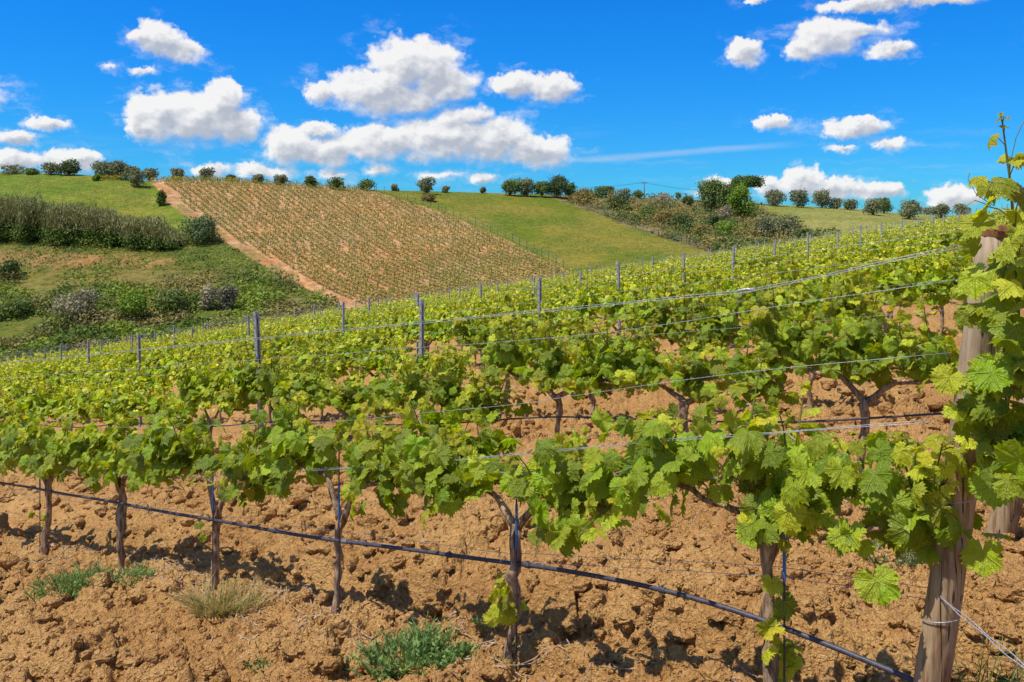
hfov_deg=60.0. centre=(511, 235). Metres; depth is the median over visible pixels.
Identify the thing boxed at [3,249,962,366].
trellis wire
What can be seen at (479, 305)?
grapevine
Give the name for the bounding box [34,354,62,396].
grapevine
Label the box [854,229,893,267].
grapevine
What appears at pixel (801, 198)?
tree
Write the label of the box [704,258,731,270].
grapevine
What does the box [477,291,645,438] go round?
grapevine
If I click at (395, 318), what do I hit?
grapevine
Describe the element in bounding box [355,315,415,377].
grapevine
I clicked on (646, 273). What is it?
grapevine
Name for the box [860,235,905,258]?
grapevine
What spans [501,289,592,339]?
grapevine
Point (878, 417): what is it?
drip hose
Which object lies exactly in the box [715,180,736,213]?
tree
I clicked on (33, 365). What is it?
grapevine
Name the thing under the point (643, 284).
grapevine
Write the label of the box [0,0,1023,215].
sky
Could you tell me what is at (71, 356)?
grapevine
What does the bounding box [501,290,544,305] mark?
grapevine
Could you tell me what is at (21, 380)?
grapevine
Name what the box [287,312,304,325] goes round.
grapevine
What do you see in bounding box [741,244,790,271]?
grapevine
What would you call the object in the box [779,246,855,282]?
grapevine
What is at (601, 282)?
grapevine
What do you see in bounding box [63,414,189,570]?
grapevine
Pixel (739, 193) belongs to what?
tree
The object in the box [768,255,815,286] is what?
grapevine
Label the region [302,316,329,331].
grapevine
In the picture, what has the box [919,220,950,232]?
grapevine
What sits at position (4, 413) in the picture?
grapevine
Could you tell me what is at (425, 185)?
tree
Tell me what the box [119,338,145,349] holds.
grapevine
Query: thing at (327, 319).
grapevine
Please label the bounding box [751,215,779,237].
bush
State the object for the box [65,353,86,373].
grapevine
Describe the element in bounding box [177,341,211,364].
grapevine
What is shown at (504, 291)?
grapevine
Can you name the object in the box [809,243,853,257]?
grapevine
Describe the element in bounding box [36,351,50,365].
grapevine
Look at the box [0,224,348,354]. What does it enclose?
hillside
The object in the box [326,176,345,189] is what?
tree
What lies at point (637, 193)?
bush
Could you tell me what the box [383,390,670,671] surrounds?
grapevine
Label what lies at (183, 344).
grapevine
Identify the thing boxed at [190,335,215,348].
grapevine
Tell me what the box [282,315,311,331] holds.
grapevine
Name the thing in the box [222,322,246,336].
grapevine
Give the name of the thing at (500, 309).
grapevine
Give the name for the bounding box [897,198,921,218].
tree
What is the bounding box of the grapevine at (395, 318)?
[367,302,406,345]
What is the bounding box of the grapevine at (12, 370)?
[0,362,22,375]
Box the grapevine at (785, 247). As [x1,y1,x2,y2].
[769,240,799,253]
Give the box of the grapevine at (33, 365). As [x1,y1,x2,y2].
[21,354,38,372]
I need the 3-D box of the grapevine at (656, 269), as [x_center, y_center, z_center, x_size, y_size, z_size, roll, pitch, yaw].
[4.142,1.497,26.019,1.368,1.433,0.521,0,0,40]
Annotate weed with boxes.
[20,562,110,600]
[60,559,157,596]
[244,656,269,673]
[343,645,371,675]
[345,612,458,681]
[416,639,478,672]
[470,614,496,633]
[490,639,528,669]
[867,541,926,569]
[912,631,1018,681]
[951,633,1023,681]
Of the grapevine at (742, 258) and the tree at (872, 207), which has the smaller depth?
the grapevine at (742, 258)
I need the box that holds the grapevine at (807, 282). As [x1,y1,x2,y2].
[717,261,826,316]
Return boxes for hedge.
[0,190,190,249]
[101,174,361,188]
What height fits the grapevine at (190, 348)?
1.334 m
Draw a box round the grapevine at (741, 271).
[715,258,770,281]
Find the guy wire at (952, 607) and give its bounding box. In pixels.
[938,594,1023,667]
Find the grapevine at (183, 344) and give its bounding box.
[161,334,200,355]
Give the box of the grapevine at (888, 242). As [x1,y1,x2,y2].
[875,226,937,250]
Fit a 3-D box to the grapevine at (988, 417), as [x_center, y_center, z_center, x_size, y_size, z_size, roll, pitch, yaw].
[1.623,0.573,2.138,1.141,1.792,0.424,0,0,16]
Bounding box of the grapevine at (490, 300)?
[466,288,504,312]
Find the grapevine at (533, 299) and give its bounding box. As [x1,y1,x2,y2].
[517,280,564,311]
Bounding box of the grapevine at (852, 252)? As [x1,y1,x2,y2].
[816,240,866,259]
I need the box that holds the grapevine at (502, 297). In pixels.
[492,290,513,303]
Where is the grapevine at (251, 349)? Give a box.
[236,324,281,358]
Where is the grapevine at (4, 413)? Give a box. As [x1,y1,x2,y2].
[0,383,28,426]
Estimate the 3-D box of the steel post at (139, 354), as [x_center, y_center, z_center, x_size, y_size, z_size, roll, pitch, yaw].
[-6.056,2.525,14.440,0.032,1.843,0.059,0,1,43]
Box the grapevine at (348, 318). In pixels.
[329,304,359,328]
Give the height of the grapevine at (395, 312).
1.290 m
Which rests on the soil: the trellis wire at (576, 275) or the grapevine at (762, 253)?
the grapevine at (762, 253)
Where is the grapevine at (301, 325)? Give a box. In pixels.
[283,321,304,332]
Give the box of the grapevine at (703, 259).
[692,252,720,264]
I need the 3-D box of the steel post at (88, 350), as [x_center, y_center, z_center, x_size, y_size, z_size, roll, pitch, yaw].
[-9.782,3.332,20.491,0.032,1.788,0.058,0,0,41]
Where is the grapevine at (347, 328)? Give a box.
[340,319,367,336]
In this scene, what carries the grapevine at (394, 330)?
on the soil
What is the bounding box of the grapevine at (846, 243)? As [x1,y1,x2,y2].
[829,234,857,249]
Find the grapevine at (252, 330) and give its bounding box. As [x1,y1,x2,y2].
[239,319,265,338]
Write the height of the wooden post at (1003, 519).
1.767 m
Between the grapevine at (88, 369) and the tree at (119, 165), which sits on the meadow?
the tree at (119, 165)
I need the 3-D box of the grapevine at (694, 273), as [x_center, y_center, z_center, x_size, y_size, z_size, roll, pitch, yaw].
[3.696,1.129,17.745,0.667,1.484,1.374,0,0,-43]
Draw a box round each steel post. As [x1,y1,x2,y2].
[60,343,61,368]
[87,341,89,370]
[137,334,141,427]
[173,325,175,385]
[247,315,249,337]
[253,311,263,445]
[342,302,344,375]
[416,293,418,358]
[419,300,423,422]
[533,277,535,293]
[538,277,541,364]
[616,262,620,335]
[682,256,684,281]
[731,247,734,281]
[773,243,775,283]
[807,232,808,262]
[837,232,838,249]
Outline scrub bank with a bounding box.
[545,194,803,253]
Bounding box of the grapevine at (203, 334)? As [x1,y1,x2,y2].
[189,328,213,340]
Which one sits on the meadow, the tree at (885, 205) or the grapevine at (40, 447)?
the tree at (885, 205)
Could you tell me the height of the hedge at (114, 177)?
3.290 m
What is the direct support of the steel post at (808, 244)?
on the soil
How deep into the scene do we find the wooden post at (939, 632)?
2.45 m
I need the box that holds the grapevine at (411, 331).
[395,298,457,377]
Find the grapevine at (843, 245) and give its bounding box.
[832,239,863,250]
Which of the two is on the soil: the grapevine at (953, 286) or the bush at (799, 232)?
the grapevine at (953, 286)
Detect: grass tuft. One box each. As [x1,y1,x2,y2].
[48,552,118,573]
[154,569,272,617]
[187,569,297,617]
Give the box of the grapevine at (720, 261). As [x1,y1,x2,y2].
[698,258,727,267]
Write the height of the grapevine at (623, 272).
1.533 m
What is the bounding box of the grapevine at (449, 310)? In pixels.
[437,293,475,348]
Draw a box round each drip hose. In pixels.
[0,482,913,681]
[27,412,943,427]
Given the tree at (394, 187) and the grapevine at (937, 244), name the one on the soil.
the grapevine at (937, 244)
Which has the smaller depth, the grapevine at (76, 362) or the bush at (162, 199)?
the grapevine at (76, 362)
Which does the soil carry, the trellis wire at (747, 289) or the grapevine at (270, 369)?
the grapevine at (270, 369)
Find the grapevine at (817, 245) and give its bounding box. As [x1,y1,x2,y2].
[806,240,832,248]
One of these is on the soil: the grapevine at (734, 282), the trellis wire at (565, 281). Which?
the grapevine at (734, 282)
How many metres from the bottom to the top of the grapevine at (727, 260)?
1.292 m
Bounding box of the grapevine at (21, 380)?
[10,364,54,395]
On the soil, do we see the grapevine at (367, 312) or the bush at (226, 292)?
the grapevine at (367, 312)
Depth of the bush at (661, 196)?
193.16 m
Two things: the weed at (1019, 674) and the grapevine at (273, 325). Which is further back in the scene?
the grapevine at (273, 325)
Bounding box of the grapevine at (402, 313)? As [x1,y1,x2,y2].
[398,303,441,339]
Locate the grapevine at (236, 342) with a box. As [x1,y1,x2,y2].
[207,336,239,351]
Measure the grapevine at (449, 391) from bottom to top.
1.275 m
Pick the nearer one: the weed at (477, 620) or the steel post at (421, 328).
the weed at (477, 620)
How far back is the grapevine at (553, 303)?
14.31 m
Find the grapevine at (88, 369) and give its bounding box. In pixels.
[73,360,104,375]
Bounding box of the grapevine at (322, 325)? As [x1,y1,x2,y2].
[309,313,345,335]
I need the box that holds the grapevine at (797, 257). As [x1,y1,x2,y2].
[778,247,816,262]
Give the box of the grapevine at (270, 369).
[231,335,286,424]
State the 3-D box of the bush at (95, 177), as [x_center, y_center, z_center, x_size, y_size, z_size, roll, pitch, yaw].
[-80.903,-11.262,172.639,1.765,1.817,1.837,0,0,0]
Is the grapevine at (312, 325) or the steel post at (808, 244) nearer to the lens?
the grapevine at (312, 325)
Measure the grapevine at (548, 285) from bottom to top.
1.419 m
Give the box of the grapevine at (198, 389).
[167,337,256,438]
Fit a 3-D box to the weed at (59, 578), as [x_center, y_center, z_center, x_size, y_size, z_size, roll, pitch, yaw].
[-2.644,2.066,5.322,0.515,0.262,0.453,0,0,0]
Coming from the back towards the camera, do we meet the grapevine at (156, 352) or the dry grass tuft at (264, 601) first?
the grapevine at (156, 352)
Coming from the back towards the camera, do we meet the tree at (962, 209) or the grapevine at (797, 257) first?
the tree at (962, 209)
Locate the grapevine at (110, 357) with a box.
[101,346,125,372]
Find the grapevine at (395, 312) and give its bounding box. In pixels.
[385,305,410,315]
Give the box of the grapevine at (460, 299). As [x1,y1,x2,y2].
[449,293,471,303]
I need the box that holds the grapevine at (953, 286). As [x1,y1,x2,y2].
[928,241,1015,352]
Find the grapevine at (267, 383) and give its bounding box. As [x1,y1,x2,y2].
[212,329,332,442]
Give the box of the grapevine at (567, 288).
[552,275,593,296]
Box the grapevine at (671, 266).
[665,257,722,276]
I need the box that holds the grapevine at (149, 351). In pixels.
[141,342,165,356]
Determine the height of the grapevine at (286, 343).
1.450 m
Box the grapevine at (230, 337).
[210,324,244,346]
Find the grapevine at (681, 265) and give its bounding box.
[662,262,707,278]
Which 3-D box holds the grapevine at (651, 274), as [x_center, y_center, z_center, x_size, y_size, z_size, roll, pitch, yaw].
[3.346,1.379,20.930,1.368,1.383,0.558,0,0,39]
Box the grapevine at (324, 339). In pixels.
[302,321,353,378]
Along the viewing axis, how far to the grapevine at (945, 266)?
10.70 m
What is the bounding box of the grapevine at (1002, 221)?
[995,210,1023,228]
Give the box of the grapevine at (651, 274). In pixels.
[626,265,671,289]
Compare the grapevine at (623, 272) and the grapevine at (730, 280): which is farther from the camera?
the grapevine at (623, 272)
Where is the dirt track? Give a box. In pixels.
[153,180,362,308]
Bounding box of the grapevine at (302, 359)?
[278,327,352,423]
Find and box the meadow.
[0,172,956,272]
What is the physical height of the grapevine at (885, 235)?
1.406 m
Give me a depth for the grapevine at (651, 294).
10.46 m
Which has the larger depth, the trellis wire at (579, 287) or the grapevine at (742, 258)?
the grapevine at (742, 258)
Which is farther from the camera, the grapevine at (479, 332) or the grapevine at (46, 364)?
the grapevine at (46, 364)
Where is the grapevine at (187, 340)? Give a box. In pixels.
[176,334,197,347]
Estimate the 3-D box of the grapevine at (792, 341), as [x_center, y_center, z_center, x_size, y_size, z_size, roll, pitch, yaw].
[1.929,0.868,4.878,1.319,1.330,0.572,0,0,40]
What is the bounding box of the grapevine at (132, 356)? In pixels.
[117,340,155,386]
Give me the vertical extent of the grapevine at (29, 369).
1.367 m
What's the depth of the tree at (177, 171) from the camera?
179.54 m
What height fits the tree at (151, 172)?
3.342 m
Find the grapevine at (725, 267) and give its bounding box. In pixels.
[704,260,736,270]
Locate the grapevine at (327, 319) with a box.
[315,311,341,327]
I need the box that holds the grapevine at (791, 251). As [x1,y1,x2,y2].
[785,240,820,257]
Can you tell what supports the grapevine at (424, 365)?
on the soil
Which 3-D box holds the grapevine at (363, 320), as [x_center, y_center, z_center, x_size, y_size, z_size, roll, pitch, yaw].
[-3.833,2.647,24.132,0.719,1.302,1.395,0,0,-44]
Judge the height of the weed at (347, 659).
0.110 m
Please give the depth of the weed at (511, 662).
3.54 m
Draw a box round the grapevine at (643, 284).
[621,273,675,298]
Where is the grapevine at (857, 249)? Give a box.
[844,234,884,257]
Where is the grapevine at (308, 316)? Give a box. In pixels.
[299,310,320,325]
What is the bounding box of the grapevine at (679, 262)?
[668,254,693,268]
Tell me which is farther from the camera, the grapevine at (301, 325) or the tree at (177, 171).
the tree at (177, 171)
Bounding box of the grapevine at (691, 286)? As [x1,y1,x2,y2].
[647,262,736,343]
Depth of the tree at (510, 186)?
196.44 m
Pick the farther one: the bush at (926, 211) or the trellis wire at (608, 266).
the bush at (926, 211)
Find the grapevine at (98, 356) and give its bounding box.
[92,349,104,361]
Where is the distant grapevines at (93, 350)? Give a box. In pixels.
[0,207,1023,369]
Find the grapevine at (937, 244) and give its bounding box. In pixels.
[922,239,965,260]
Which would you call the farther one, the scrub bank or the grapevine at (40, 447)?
the scrub bank
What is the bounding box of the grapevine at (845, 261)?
[829,240,906,272]
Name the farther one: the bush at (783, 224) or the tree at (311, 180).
the tree at (311, 180)
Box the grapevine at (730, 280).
[714,267,790,287]
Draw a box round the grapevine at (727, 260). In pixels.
[717,254,730,263]
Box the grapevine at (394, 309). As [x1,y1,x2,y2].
[383,296,404,314]
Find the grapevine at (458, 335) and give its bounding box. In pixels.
[444,303,509,380]
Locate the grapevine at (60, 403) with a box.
[30,375,105,430]
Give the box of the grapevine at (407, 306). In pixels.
[404,298,427,309]
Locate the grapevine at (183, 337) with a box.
[176,330,190,341]
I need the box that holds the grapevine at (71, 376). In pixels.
[59,359,108,424]
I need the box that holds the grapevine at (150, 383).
[124,351,176,424]
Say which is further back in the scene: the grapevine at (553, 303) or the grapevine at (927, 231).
the grapevine at (927, 231)
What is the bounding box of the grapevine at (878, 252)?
[859,229,931,263]
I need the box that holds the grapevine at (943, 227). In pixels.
[928,220,959,233]
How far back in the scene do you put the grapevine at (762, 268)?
19.01 m
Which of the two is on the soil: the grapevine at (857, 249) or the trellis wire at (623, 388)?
the grapevine at (857, 249)
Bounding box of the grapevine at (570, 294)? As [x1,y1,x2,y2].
[555,277,606,327]
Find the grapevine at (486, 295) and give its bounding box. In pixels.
[471,287,505,300]
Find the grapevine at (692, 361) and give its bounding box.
[587,304,799,445]
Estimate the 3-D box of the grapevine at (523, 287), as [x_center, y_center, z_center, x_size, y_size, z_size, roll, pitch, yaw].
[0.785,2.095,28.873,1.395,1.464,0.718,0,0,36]
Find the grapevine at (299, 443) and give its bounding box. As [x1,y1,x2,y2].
[240,380,429,614]
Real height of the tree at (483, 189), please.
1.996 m
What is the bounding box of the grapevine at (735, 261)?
[730,249,758,266]
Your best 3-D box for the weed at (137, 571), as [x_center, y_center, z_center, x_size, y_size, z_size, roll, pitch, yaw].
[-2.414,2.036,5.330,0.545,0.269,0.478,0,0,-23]
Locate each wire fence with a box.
[376,186,563,267]
[585,202,709,249]
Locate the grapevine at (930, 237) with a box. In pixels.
[905,222,960,247]
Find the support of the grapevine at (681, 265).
on the soil
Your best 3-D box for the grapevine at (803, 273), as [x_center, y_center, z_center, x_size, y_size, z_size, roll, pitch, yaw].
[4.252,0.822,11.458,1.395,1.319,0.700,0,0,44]
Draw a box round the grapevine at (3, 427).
[0,415,35,474]
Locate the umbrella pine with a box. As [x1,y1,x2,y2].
[730,174,765,199]
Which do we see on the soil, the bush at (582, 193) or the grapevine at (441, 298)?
the grapevine at (441, 298)
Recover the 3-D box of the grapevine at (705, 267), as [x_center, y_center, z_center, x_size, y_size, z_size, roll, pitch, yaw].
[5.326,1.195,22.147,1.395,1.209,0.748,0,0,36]
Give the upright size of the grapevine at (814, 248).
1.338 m
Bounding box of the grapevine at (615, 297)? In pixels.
[568,264,656,335]
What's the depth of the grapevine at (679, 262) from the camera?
35.31 m
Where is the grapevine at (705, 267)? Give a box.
[698,259,744,272]
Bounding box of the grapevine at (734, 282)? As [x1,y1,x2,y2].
[716,264,779,344]
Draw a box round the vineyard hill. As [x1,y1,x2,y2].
[161,179,570,305]
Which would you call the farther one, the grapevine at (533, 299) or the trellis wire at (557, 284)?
the grapevine at (533, 299)
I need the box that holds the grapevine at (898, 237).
[883,226,928,244]
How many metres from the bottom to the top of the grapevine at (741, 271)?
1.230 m
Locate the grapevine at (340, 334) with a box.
[331,319,370,371]
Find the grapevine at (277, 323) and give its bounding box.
[264,318,281,328]
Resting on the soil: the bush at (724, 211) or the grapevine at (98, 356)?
the grapevine at (98, 356)
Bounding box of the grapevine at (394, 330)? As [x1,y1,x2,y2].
[364,309,416,343]
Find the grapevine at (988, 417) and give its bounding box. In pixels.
[929,111,1023,510]
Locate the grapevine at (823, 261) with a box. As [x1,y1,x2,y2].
[800,246,861,269]
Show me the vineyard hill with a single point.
(352, 300)
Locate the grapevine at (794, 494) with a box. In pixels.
[577,357,1015,681]
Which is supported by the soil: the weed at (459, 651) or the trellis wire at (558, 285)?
the weed at (459, 651)
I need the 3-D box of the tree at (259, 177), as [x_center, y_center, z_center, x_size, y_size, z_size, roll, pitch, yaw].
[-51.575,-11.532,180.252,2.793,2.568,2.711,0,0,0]
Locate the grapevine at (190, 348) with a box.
[181,333,217,359]
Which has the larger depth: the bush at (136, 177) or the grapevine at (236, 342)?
the bush at (136, 177)
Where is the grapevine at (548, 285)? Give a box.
[545,275,566,287]
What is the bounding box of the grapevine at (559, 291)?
[545,284,586,297]
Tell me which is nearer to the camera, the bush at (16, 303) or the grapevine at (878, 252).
the grapevine at (878, 252)
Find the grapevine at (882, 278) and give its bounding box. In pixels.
[818,239,950,333]
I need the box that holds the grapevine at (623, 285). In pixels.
[602,268,655,337]
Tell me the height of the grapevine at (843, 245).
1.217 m
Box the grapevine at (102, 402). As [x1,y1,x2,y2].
[68,362,146,426]
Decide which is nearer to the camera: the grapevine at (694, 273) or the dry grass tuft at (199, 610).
the dry grass tuft at (199, 610)
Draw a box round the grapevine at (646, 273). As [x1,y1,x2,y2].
[627,266,662,279]
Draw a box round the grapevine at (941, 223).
[920,218,954,229]
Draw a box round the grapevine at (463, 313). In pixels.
[446,297,488,367]
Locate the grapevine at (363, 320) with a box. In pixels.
[352,308,372,324]
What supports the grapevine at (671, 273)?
on the soil
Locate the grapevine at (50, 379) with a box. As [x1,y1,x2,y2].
[33,354,79,423]
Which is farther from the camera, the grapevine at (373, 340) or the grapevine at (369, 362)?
the grapevine at (373, 340)
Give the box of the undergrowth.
[0,189,839,362]
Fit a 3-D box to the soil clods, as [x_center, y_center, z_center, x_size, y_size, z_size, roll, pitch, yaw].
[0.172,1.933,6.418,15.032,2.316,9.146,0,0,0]
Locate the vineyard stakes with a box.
[171,175,581,302]
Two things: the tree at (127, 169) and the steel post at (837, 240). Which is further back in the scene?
the tree at (127, 169)
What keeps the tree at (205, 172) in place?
on the vineyard hill
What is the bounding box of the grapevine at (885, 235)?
[883,226,919,239]
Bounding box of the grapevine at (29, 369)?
[17,361,44,380]
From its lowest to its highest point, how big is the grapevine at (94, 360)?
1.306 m
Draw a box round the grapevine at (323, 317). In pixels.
[322,307,341,319]
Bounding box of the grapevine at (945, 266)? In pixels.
[888,244,972,334]
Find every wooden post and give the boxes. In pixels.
[913,225,1010,681]
[983,398,1023,543]
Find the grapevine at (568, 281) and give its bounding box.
[562,275,597,292]
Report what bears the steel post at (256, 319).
on the soil
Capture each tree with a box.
[38,162,62,174]
[55,158,81,174]
[89,159,115,176]
[105,159,130,175]
[117,165,138,179]
[144,168,159,180]
[170,168,184,178]
[199,167,215,178]
[252,174,264,181]
[273,174,288,184]
[303,175,317,186]
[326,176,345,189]
[357,178,376,189]
[391,184,399,190]
[415,176,435,193]
[441,185,449,192]
[479,186,486,192]
[500,177,524,195]
[518,177,534,195]
[532,180,550,196]
[546,174,570,197]
[564,182,576,196]
[605,185,613,195]
[695,178,725,211]
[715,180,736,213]
[727,180,757,217]
[764,189,786,205]
[787,188,809,207]
[811,188,832,207]
[830,197,843,208]
[842,199,857,210]
[861,197,882,214]
[876,197,895,213]
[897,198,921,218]
[929,202,950,218]
[951,203,971,214]
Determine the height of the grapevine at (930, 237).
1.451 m
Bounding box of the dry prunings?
[0,398,985,681]
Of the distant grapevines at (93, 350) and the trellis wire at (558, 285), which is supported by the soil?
the distant grapevines at (93, 350)
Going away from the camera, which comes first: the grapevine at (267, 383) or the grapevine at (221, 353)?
the grapevine at (267, 383)
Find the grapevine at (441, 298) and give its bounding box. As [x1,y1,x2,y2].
[428,292,446,303]
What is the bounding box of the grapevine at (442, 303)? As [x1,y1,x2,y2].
[434,292,468,339]
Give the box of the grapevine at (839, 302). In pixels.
[728,245,896,408]
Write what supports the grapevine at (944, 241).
on the soil
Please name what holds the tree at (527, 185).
on the meadow
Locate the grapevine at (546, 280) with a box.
[535,274,556,286]
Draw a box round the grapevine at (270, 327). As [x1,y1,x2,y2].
[260,321,282,336]
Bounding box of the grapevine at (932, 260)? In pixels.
[919,248,972,271]
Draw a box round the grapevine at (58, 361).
[49,351,73,372]
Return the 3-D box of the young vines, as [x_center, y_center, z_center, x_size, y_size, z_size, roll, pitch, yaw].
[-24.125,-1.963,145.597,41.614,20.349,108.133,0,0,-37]
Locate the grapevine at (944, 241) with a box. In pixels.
[928,216,991,248]
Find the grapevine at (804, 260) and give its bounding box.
[785,253,830,271]
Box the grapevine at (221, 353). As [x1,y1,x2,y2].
[201,341,240,364]
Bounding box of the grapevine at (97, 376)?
[80,353,137,396]
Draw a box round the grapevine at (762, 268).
[756,255,807,278]
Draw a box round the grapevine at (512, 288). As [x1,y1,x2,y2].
[503,282,525,293]
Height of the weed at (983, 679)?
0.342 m
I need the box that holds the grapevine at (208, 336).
[204,326,222,342]
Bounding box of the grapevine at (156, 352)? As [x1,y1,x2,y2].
[145,340,188,395]
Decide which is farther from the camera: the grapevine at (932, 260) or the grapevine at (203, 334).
the grapevine at (203, 334)
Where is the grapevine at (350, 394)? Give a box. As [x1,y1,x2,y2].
[278,348,414,438]
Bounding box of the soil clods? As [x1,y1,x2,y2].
[0,327,1023,681]
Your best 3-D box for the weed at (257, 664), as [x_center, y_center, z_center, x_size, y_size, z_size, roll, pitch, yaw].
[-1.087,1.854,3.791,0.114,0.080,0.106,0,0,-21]
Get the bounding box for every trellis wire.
[0,229,1023,362]
[0,279,957,378]
[1,218,1002,357]
[1,420,930,478]
[1,487,926,598]
[3,213,1001,355]
[3,244,960,363]
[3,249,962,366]
[6,223,1020,359]
[6,279,952,376]
[6,309,954,387]
[6,352,951,430]
[10,230,959,358]
[16,210,999,352]
[18,208,1018,352]
[18,221,1006,356]
[27,209,1019,351]
[29,212,1022,352]
[49,210,996,347]
[164,462,908,483]
[247,366,906,396]
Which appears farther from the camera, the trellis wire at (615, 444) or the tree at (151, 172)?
the tree at (151, 172)
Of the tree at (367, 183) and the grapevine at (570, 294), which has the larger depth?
the tree at (367, 183)
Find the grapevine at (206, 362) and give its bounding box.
[192,349,232,423]
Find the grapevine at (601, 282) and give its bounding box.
[589,270,633,294]
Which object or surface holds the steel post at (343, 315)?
on the soil
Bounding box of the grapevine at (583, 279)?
[566,268,595,285]
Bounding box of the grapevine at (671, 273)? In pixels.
[656,260,716,296]
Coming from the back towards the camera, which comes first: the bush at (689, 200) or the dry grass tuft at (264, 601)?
the bush at (689, 200)
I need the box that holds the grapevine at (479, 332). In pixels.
[447,297,550,420]
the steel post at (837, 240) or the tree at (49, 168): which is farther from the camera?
the tree at (49, 168)
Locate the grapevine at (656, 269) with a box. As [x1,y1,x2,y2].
[631,263,668,276]
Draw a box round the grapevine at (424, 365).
[380,330,475,422]
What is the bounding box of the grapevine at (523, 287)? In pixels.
[516,277,549,295]
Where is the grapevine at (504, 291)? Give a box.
[489,284,515,295]
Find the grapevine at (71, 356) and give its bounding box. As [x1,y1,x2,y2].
[62,349,81,361]
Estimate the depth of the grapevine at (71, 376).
15.89 m
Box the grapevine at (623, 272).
[608,266,637,281]
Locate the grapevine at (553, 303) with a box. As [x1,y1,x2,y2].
[542,287,605,338]
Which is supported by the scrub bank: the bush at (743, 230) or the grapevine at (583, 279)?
the bush at (743, 230)
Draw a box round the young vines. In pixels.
[161,176,582,302]
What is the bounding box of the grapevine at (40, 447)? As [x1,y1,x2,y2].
[0,403,105,554]
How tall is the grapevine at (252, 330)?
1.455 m
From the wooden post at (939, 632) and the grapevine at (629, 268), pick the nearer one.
the wooden post at (939, 632)
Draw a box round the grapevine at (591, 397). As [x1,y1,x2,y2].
[550,315,660,423]
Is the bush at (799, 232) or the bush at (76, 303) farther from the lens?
the bush at (799, 232)
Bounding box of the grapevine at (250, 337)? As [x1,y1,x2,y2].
[237,328,263,346]
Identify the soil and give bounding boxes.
[0,247,1023,681]
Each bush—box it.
[0,164,24,174]
[0,259,21,277]
[0,297,38,318]
[23,167,41,174]
[48,286,103,321]
[91,174,100,180]
[115,289,151,317]
[126,169,148,186]
[147,288,191,315]
[155,188,166,206]
[177,214,221,242]
[198,281,220,309]
[216,282,238,310]
[420,193,435,201]
[569,187,596,202]
[591,185,610,197]
[606,197,629,209]
[610,188,632,200]
[622,204,631,212]
[632,189,643,197]
[638,205,659,215]
[651,192,673,206]
[654,209,679,223]
[671,213,692,227]
[680,195,694,205]
[692,223,716,236]
[704,212,719,227]
[712,221,738,235]
[715,203,735,219]
[731,227,757,241]
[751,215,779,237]
[774,213,800,236]
[792,227,817,238]
[917,206,932,214]
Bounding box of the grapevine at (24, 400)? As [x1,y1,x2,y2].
[0,365,62,420]
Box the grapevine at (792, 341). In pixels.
[736,271,963,475]
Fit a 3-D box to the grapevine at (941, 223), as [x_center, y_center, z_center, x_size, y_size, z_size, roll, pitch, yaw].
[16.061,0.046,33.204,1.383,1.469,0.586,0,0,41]
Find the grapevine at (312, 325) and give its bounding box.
[303,318,333,371]
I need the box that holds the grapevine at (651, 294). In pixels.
[632,272,744,343]
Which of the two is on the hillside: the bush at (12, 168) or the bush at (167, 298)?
the bush at (167, 298)
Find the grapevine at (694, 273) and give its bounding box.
[670,255,724,281]
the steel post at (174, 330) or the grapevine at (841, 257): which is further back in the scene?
the steel post at (174, 330)
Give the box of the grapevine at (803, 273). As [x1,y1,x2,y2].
[788,249,891,294]
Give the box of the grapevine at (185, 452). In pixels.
[122,402,282,589]
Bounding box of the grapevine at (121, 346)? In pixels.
[104,338,128,360]
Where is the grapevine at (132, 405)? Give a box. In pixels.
[111,371,208,431]
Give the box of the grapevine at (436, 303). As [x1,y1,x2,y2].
[424,296,451,310]
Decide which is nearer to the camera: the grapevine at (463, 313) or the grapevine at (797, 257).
the grapevine at (463, 313)
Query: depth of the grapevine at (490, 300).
21.32 m
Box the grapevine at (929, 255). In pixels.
[891,239,961,295]
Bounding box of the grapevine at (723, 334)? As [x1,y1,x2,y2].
[617,266,761,418]
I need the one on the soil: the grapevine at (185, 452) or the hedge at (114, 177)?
the grapevine at (185, 452)
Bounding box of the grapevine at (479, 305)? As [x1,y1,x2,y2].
[467,293,515,317]
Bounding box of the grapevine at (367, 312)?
[360,305,383,318]
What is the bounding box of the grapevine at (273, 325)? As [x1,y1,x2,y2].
[263,318,297,357]
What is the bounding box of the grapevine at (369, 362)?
[332,323,413,417]
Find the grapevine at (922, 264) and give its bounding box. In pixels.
[843,248,930,319]
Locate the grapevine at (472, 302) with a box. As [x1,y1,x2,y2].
[459,293,498,308]
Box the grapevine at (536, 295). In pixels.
[522,281,554,302]
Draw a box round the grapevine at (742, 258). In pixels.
[735,248,780,271]
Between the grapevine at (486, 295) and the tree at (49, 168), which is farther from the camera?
the tree at (49, 168)
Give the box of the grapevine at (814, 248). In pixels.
[798,240,835,257]
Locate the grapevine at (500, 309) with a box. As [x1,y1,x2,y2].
[480,287,543,324]
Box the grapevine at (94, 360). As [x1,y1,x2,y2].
[80,351,105,367]
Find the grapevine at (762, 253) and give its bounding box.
[756,245,789,279]
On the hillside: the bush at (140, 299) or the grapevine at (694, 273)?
the bush at (140, 299)
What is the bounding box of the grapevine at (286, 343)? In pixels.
[261,320,321,356]
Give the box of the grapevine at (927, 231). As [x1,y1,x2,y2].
[914,225,952,238]
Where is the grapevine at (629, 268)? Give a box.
[612,262,642,276]
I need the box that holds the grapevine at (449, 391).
[367,337,532,426]
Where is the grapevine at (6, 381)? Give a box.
[0,361,26,423]
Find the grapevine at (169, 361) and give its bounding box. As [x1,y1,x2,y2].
[150,334,208,416]
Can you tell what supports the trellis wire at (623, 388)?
attached to the steel post
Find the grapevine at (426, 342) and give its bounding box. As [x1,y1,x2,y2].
[394,311,453,351]

